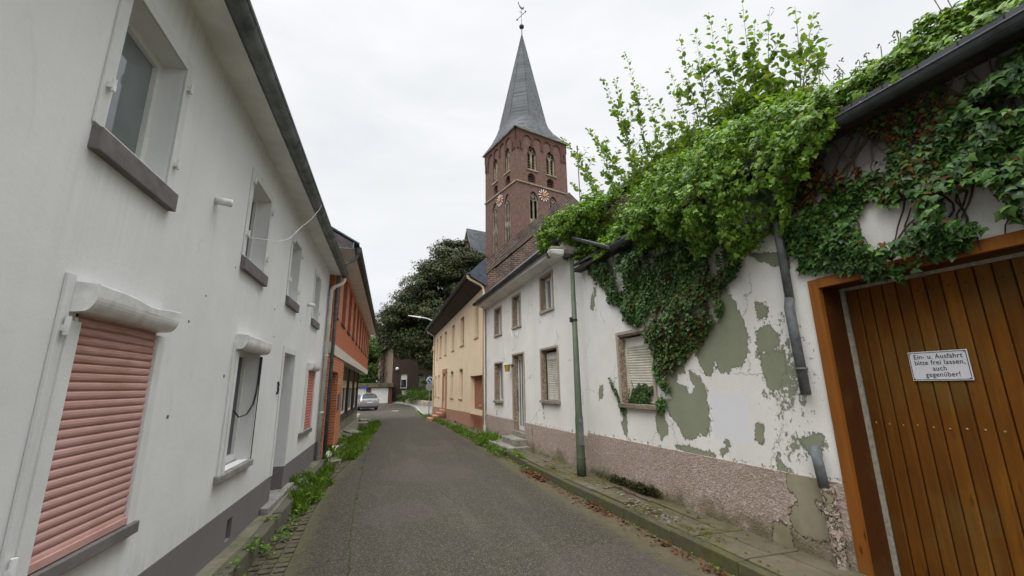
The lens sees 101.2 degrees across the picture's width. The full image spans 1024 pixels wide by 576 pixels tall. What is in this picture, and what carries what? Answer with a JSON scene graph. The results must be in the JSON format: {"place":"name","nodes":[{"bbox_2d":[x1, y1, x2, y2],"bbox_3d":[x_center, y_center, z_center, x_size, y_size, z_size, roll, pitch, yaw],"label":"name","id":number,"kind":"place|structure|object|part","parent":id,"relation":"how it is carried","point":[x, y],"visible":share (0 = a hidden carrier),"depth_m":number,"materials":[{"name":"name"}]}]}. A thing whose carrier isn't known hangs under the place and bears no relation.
{"place":"outdoors","nodes":[
{"label":"outdoors","id":0,"kind":"place"},
{"bbox_2d":[338,419,370,443],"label":"pavement","id":1,"kind":"structure","parent":0,"point":[353,425],"depth_m":18.98,"materials":[{"name":"grey concrete"}]},
{"bbox_2d":[343,430,362,433],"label":"stone block","id":2,"kind":"structure","parent":1,"relation":"on","point":[351,431],"depth_m":16.53,"materials":[{"name":"grey stone"}]},
{"bbox_2d":[358,422,367,429],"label":"stone block","id":3,"kind":"structure","parent":1,"relation":"on","point":[362,424],"depth_m":18.69,"materials":[{"name":"grey stone"}]},
{"bbox_2d":[359,419,368,422],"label":"stone block","id":4,"kind":"structure","parent":1,"relation":"on","point":[363,420],"depth_m":20.32,"materials":[{"name":"grey stone"}]},
{"bbox_2d":[358,383,393,403],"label":"garage block","id":5,"kind":"structure","parent":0,"point":[382,392],"depth_m":56.03,"materials":[{"name":"brick"}]},
{"bbox_2d":[358,388,365,393],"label":"door","id":6,"kind":"structure","parent":5,"relation":"in","point":[360,390],"depth_m":55.52,"materials":[{"name":"metal"}]},
{"bbox_2d":[371,388,387,402],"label":"door","id":7,"kind":"structure","parent":5,"relation":"in","point":[382,393],"depth_m":56.08,"materials":[{"name":"metal"}]},
{"bbox_2d":[402,402,431,414],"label":"corner pavement","id":8,"kind":"structure","parent":0,"point":[423,409],"depth_m":39.19,"materials":[{"name":"grey concrete"}]},
{"bbox_2d":[405,399,431,405],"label":"retaining wall","id":9,"kind":"structure","parent":8,"relation":"on","point":[422,402],"depth_m":46.95,"materials":[{"name":"stone"}]},
{"bbox_2d":[283,403,698,575],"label":"road","id":10,"kind":"structure","parent":0,"point":[412,517],"depth_m":5.66,"materials":[{"name":"grey asphalt"}]},
{"bbox_2d":[246,421,370,575],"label":"gutter bed","id":11,"kind":"object","parent":10,"relation":"on","point":[273,569],"visible":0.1,"depth_m":5.08,"materials":[{"name":"grey stone"}]},
{"bbox_2d":[246,459,351,575],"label":"cobble gutter","id":12,"kind":"object","parent":11,"relation":"on","point":[281,565],"visible":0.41,"depth_m":5.00,"materials":[{"name":"grey stone"}]},
{"bbox_2d":[287,420,381,513],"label":"grass","id":13,"kind":"structure","parent":10,"relation":"on","point":[353,438],"depth_m":9.04,"materials":[{"name":"green plant"}]},
{"bbox_2d":[347,435,373,575],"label":"road seam","id":14,"kind":"object","parent":10,"relation":"on","point":[349,569],"visible":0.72,"depth_m":5.47,"materials":[{"name":"black asphalt"}]},
{"bbox_2d":[357,393,378,409],"bbox_3d":[-14.401,10.990,40.927,2.198,1.590,4.390,7,-15,-32],"label":"parked car","id":15,"kind":"object","parent":10,"relation":"on","point":[367,400],"visible":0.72,"depth_m":39.26,"materials":[{"name":"silver metal"}]},
{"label":"rear window","id":16,"kind":"part","parent":15,"relation":"part of","materials":[{"name":"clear glass"}]},
{"bbox_2d":[312,429,578,535],"bbox_3d":[-2.528,4.511,11.338,3.718,0.055,14.207,3,-13,-16],"label":"road crack","id":17,"kind":"object","parent":10,"relation":"on","point":[453,500],"visible":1,"depth_m":6.75,"materials":[{"name":"grey asphalt"}]},
{"bbox_2d":[417,411,534,459],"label":"grass","id":18,"kind":"structure","parent":10,"relation":"on","point":[472,434],"depth_m":14.14,"materials":[{"name":"green plant"}]},
{"bbox_2d":[419,413,733,575],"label":"weeds","id":19,"kind":"object","parent":10,"relation":"on","point":[512,452],"visible":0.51,"depth_m":11.22,"materials":[{"name":"green plant"}]},
{"bbox_2d":[435,422,730,575],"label":"gutter bed","id":20,"kind":"object","parent":10,"relation":"on","point":[666,551],"visible":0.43,"depth_m":5.36,"materials":[{"name":"grey concrete"}]},
{"bbox_2d":[244,455,805,575],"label":"fallen leaves","id":21,"kind":"object","parent":20,"relation":"on","point":[538,476],"visible":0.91,"depth_m":5.71,"materials":[{"name":"plant"}]},
{"bbox_2d":[250,0,967,381],"label":"sky","id":22,"kind":"structure","parent":0,"point":[396,107],"materials":[{"name":"white"}]},
{"bbox_2d":[439,418,866,575],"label":"pavement","id":23,"kind":"structure","parent":0,"point":[754,546],"depth_m":4.82,"materials":[{"name":"grey concrete"}]},
{"bbox_2d":[426,376,433,413],"bbox_3d":[-5.628,7.349,28.652,0.540,2.720,0.087,3,-13,-16],"label":"traffic sign","id":24,"kind":"object","parent":23,"relation":"on","point":[429,385],"visible":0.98,"depth_m":28.78,"materials":[{"name":"metal"}]},
{"bbox_2d":[547,246,585,476],"bbox_3d":[1.109,1.331,8.330,0.658,4.519,0.288,3,-13,-16],"label":"street lamp","id":25,"kind":"object","parent":23,"relation":"on","point":[559,251],"visible":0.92,"depth_m":8.29,"materials":[{"name":"metal"}]},
{"bbox_2d":[590,469,667,496],"bbox_3d":[1.885,3.210,6.988,0.267,0.172,2.120,3,-14,-18],"label":"wall foot growth","id":26,"kind":"object","parent":23,"relation":"on","point":[646,489],"depth_m":6.71,"materials":[{"name":"plant"}]},
{"bbox_2d":[583,483,678,522],"bbox_3d":[1.699,3.132,6.229,0.325,0.026,2.308,3,-14,-18],"label":"rubble","id":27,"kind":"object","parent":23,"relation":"on","point":[663,515],"visible":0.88,"depth_m":5.78,"materials":[{"name":"stone"}]},
{"bbox_2d":[543,463,736,545],"bbox_3d":[1.472,3.305,7.030,0.677,0.032,5.533,3,-14,-18],"label":"pavement moss","id":28,"kind":"object","parent":23,"relation":"on","point":[689,528],"visible":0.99,"depth_m":5.33,"materials":[{"name":"green plant"}]},
{"bbox_3d":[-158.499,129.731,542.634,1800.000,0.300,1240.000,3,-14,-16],"label":"ground","id":29,"kind":"structure","parent":0,"visible":0},
{"bbox_2d":[0,0,348,575],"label":"white house","id":30,"kind":"structure","parent":29,"relation":"on","point":[163,325],"depth_m":2.95,"materials":[{"name":"paint"}]},
{"bbox_2d":[105,19,162,161],"bbox_3d":[-2.574,-1.305,2.754,0.060,0.939,0.708,3,-14,-16],"label":"window","id":31,"kind":"structure","parent":30,"relation":"in","point":[131,111],"depth_m":2.93,"materials":[{"name":"grey glass"}]},
{"bbox_2d":[225,350,247,463],"bbox_3d":[-3.282,1.353,4.832,0.060,1.284,0.878,3,-14,-16],"label":"window","id":32,"kind":"structure","parent":30,"relation":"in","point":[234,426],"depth_m":5.15,"materials":[{"name":"white plastic"}]},
{"bbox_2d":[245,194,257,259],"bbox_3d":[-3.249,-0.761,5.067,0.060,0.939,0.728,3,-14,-16],"label":"window","id":33,"kind":"structure","parent":30,"relation":"in","point":[252,223],"depth_m":5.37,"materials":[{"name":"white glass"}]},
{"bbox_2d":[195,459,321,575],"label":"ledge","id":34,"kind":"object","parent":30,"relation":"attached to","point":[216,564],"visible":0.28,"depth_m":4.69,"materials":[{"name":"grey concrete"}]},
{"bbox_2d":[249,206,320,241],"bbox_3d":[-3.035,-0.987,5.791,0.073,1.346,1.984,0,-13,-5],"label":"loose cable","id":35,"kind":"object","parent":30,"relation":"on","point":[291,236],"visible":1,"depth_m":5.75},
{"bbox_2d":[215,443,344,575],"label":"kerb","id":36,"kind":"structure","parent":29,"relation":"on","point":[267,529],"depth_m":5.04,"materials":[{"name":"grey concrete"}]},
{"bbox_2d":[212,421,381,575],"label":"weeds","id":37,"kind":"object","parent":29,"relation":"on","point":[265,546],"visible":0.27,"depth_m":6.31,"materials":[{"name":"green plant"}]},
{"bbox_2d":[315,227,378,464],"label":"brick house","id":38,"kind":"structure","parent":29,"relation":"on","point":[353,327],"depth_m":13.83,"materials":[{"name":"orange brick"}]},
{"bbox_2d":[340,388,345,414],"bbox_3d":[-7.424,4.757,18.340,0.060,1.436,2.696,3,-14,-16],"label":"window","id":39,"kind":"structure","parent":38,"relation":"in","point":[343,389],"depth_m":19.08,"materials":[{"name":"grey glass"}]},
{"bbox_2d":[348,388,351,409],"bbox_3d":[-8.312,5.473,21.383,0.060,1.436,2.596,3,-14,-16],"label":"window","id":40,"kind":"structure","parent":38,"relation":"in","point":[350,389],"depth_m":22.18,"materials":[{"name":"grey glass"}]},
{"bbox_2d":[353,388,355,406],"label":"window","id":41,"kind":"structure","parent":38,"relation":"in","point":[354,388],"depth_m":25.25,"materials":[{"name":"grey glass"}]},
{"bbox_2d":[359,311,383,380],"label":"leafy tree","id":42,"kind":"object","parent":29,"relation":"on","point":[375,345],"visible":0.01,"depth_m":81.14,"materials":[{"name":"green plant"}]},
{"bbox_2d":[359,335,384,382],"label":"leafy tree","id":43,"kind":"object","parent":29,"relation":"on","point":[368,377],"visible":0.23,"depth_m":66.33,"materials":[{"name":"green plant"}]},
{"bbox_2d":[397,394,406,401],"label":"round bush","id":44,"kind":"object","parent":29,"relation":"on","point":[402,398],"visible":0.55,"depth_m":53.30,"materials":[{"name":"green plant"}]},
{"bbox_2d":[377,343,433,401],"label":"brick villa","id":45,"kind":"object","parent":29,"relation":"on","point":[405,374],"visible":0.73,"depth_m":61.58,"materials":[{"name":"brick"}]},
{"bbox_2d":[400,374,406,387],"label":"window","id":46,"kind":"structure","parent":45,"relation":"in","point":[403,384],"depth_m":61.00,"materials":[{"name":"white plastic"}]},
{"bbox_2d":[418,374,424,386],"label":"window","id":47,"kind":"structure","parent":45,"relation":"in","point":[421,376],"depth_m":62.08,"materials":[{"name":"grey glass"}]},
{"bbox_2d":[392,402,425,414],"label":"corner kerb","id":48,"kind":"structure","parent":29,"relation":"on","point":[415,407],"depth_m":47.87,"materials":[{"name":"grey concrete"}]},
{"bbox_2d":[403,385,431,401],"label":"round bush","id":49,"kind":"object","parent":29,"relation":"on","point":[413,394],"visible":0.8,"depth_m":48.98,"materials":[{"name":"green plant"}]},
{"bbox_2d":[419,390,433,399],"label":"round bush","id":50,"kind":"object","parent":29,"relation":"on","point":[426,397],"visible":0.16,"depth_m":47.07,"materials":[{"name":"green plant"}]},
{"bbox_2d":[420,376,432,392],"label":"tall shrub","id":51,"kind":"object","parent":29,"relation":"on","point":[422,381],"visible":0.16,"depth_m":57.95,"materials":[{"name":"green plant"}]},
{"bbox_2d":[375,236,487,371],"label":"copper beech","id":52,"kind":"object","parent":29,"relation":"on","point":[403,335],"visible":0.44,"depth_m":49.32,"materials":[{"name":"green plant"}]},
{"bbox_2d":[425,193,578,431],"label":"yellow house","id":53,"kind":"structure","parent":29,"relation":"on","point":[456,331],"depth_m":18.50,"materials":[{"name":"paint"}]},
{"bbox_2d":[475,376,481,429],"bbox_3d":[-1.270,4.852,16.936,0.123,2.598,2.290,3,-14,-17],"label":"gate door","id":54,"kind":"structure","parent":53,"relation":"in","point":[478,379],"depth_m":17.36,"materials":[{"name":"wood"}]},
{"bbox_2d":[576,146,579,197],"bbox_3d":[3.158,-3.922,19.466,0.068,5.900,0.068,3,-13,-16],"label":"antenna mast","id":55,"kind":"object","parent":53,"relation":"on","point":[578,172],"visible":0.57,"depth_m":19.77,"materials":[{"name":"metal"}]},
{"bbox_2d":[462,2,567,257],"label":"church","id":56,"kind":"structure","parent":29,"relation":"on","point":[524,155],"depth_m":55.04,"materials":[{"name":"brick"}]},
{"bbox_2d":[472,127,694,471],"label":"terraced house","id":57,"kind":"structure","parent":29,"relation":"on","point":[526,304],"depth_m":11.10,"materials":[{"name":"paint"}]},
{"bbox_2d":[499,311,500,332],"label":"window","id":58,"kind":"structure","parent":57,"relation":"in","point":[499,311],"depth_m":14.81,"materials":[{"name":"white glass"}]},
{"bbox_2d":[500,365,501,399],"bbox_3d":[-0.263,3.149,14.066,0.060,1.185,0.780,4,-14,-19],"label":"window","id":59,"kind":"structure","parent":57,"relation":"in","point":[500,365],"depth_m":14.36,"materials":[{"name":"white glass"}]},
{"bbox_2d":[503,364,512,371],"bbox_3d":[-0.119,2.420,12.774,0.291,0.231,0.241,4,-14,-19],"label":"wall lamp","id":60,"kind":"object","parent":57,"relation":"attached to","point":[507,367],"visible":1,"depth_m":12.70,"materials":[{"name":"metal"}]},
{"bbox_2d":[517,298,519,324],"bbox_3d":[0.294,0.715,12.839,0.063,0.900,0.630,4,-14,-19],"label":"window","id":61,"kind":"structure","parent":57,"relation":"in","point":[518,303],"depth_m":13.06,"materials":[{"name":"white glass"}]},
{"bbox_2d":[517,356,524,430],"bbox_3d":[0.322,3.036,12.224,0.142,2.130,0.880,4,-14,-19],"label":"door","id":62,"kind":"structure","parent":57,"relation":"in","point":[520,358],"depth_m":12.42,"materials":[{"name":"white plastic"}]},
{"bbox_2d":[545,277,551,308],"bbox_3d":[1.036,0.133,10.788,0.067,0.870,0.700,4,-14,-19],"label":"window","id":63,"kind":"structure","parent":57,"relation":"in","point":[548,287],"depth_m":10.99,"materials":[{"name":"grey glass"}]},
{"bbox_2d":[533,183,626,258],"bbox_3d":[1.484,-1.435,9.386,1.606,1.474,2.241,4,-14,-19],"label":"eave ivy","id":64,"kind":"object","parent":57,"relation":"attached to","point":[578,220],"visible":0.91,"depth_m":8.78,"materials":[{"name":"green plant"}]},
{"bbox_2d":[426,414,777,575],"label":"kerb","id":65,"kind":"structure","parent":29,"relation":"on","point":[732,564],"depth_m":5.10,"materials":[{"name":"grey concrete"}]},
{"bbox_2d":[574,3,1023,575],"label":"decayed house","id":66,"kind":"structure","parent":29,"relation":"on","point":[806,413],"depth_m":3.99,"materials":[{"name":"paint"}]},
{"bbox_2d":[570,236,611,250],"bbox_3d":[1.548,-0.914,8.428,0.367,0.936,1.864,4,-14,-19],"label":"broken gutter","id":67,"kind":"object","parent":66,"relation":"attached to","point":[590,242],"visible":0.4,"depth_m":8.05,"materials":[{"name":"metal"}]},
{"bbox_2d":[608,377,624,414],"bbox_3d":[1.847,1.920,7.473,0.070,0.677,0.452,4,-14,-19],"label":"climbing ivy","id":68,"kind":"object","parent":66,"relation":"attached to","point":[616,394],"visible":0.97,"depth_m":7.48,"materials":[{"name":"green plant"}]},
{"bbox_2d":[560,52,683,235],"bbox_3d":[2.505,-2.972,10.021,1.502,4.995,4.720,4,-14,-19],"label":"roof sapling","id":69,"kind":"object","parent":66,"relation":"on","point":[636,174],"visible":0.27,"depth_m":9.44,"materials":[{"name":"green plant"}]},
{"bbox_2d":[627,380,653,403],"bbox_3d":[2.161,1.670,6.873,0.173,0.539,1.087,4,-14,-19],"label":"climbing ivy","id":70,"kind":"object","parent":66,"relation":"on","point":[639,396],"visible":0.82,"depth_m":6.97,"materials":[{"name":"green plant"}]},
{"bbox_2d":[655,394,666,413],"bbox_3d":[2.240,1.748,6.335,0.094,0.298,0.262,4,-14,-19],"label":"climbing ivy","id":71,"kind":"object","parent":66,"relation":"attached to","point":[660,404],"visible":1,"depth_m":6.32,"materials":[{"name":"green plant"}]},
{"bbox_2d":[584,225,742,396],"bbox_3d":[2.076,0.247,6.797,0.327,2.931,3.990,4,-14,-19],"label":"climbing ivy","id":72,"kind":"object","parent":66,"relation":"attached to","point":[696,270],"visible":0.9,"depth_m":6.23,"materials":[{"name":"green plant"}]},
{"bbox_2d":[570,69,884,265],"bbox_3d":[2.840,-1.129,6.707,2.743,2.517,5.562,4,-14,-19],"label":"overhanging ivy","id":73,"kind":"object","parent":66,"relation":"attached to","point":[799,137],"visible":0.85,"depth_m":4.84,"materials":[{"name":"green plant"}]},
{"bbox_2d":[655,0,832,201],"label":"roof sapling","id":74,"kind":"object","parent":66,"relation":"on","point":[770,84],"visible":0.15,"depth_m":6.53,"materials":[{"name":"green plant"}]},
{"bbox_2d":[743,0,1023,146],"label":"roof ivy","id":75,"kind":"object","parent":66,"relation":"on","point":[915,48],"visible":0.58,"depth_m":3.49,"materials":[{"name":"green plant"}]},
{"bbox_2d":[767,40,1023,285],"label":"climbing ivy","id":76,"kind":"object","parent":66,"relation":"attached to","point":[987,144],"visible":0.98,"depth_m":3.32,"materials":[{"name":"green plant"}]},
{"bbox_2d":[773,46,1020,215],"bbox_3d":[3.292,-1.269,3.723,0.198,0.754,2.330,4,-14,-19],"label":"withered ivy","id":77,"kind":"object","parent":66,"relation":"attached to","point":[934,97],"visible":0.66,"depth_m":3.71,"materials":[{"name":"brown plant"}]},
{"bbox_2d":[846,256,1023,575],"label":"garage door","id":78,"kind":"structure","parent":66,"relation":"in","point":[951,453],"depth_m":3.47,"materials":[{"name":"brown wood"}]},
{"bbox_2d":[907,349,974,380],"bbox_3d":[3.615,0.658,3.564,0.014,0.248,0.402,4,-14,-19],"label":"garage sign","id":79,"kind":"object","parent":78,"relation":"attached to","point":[948,365],"visible":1,"depth_m":3.55,"materials":[{"name":"metal"}]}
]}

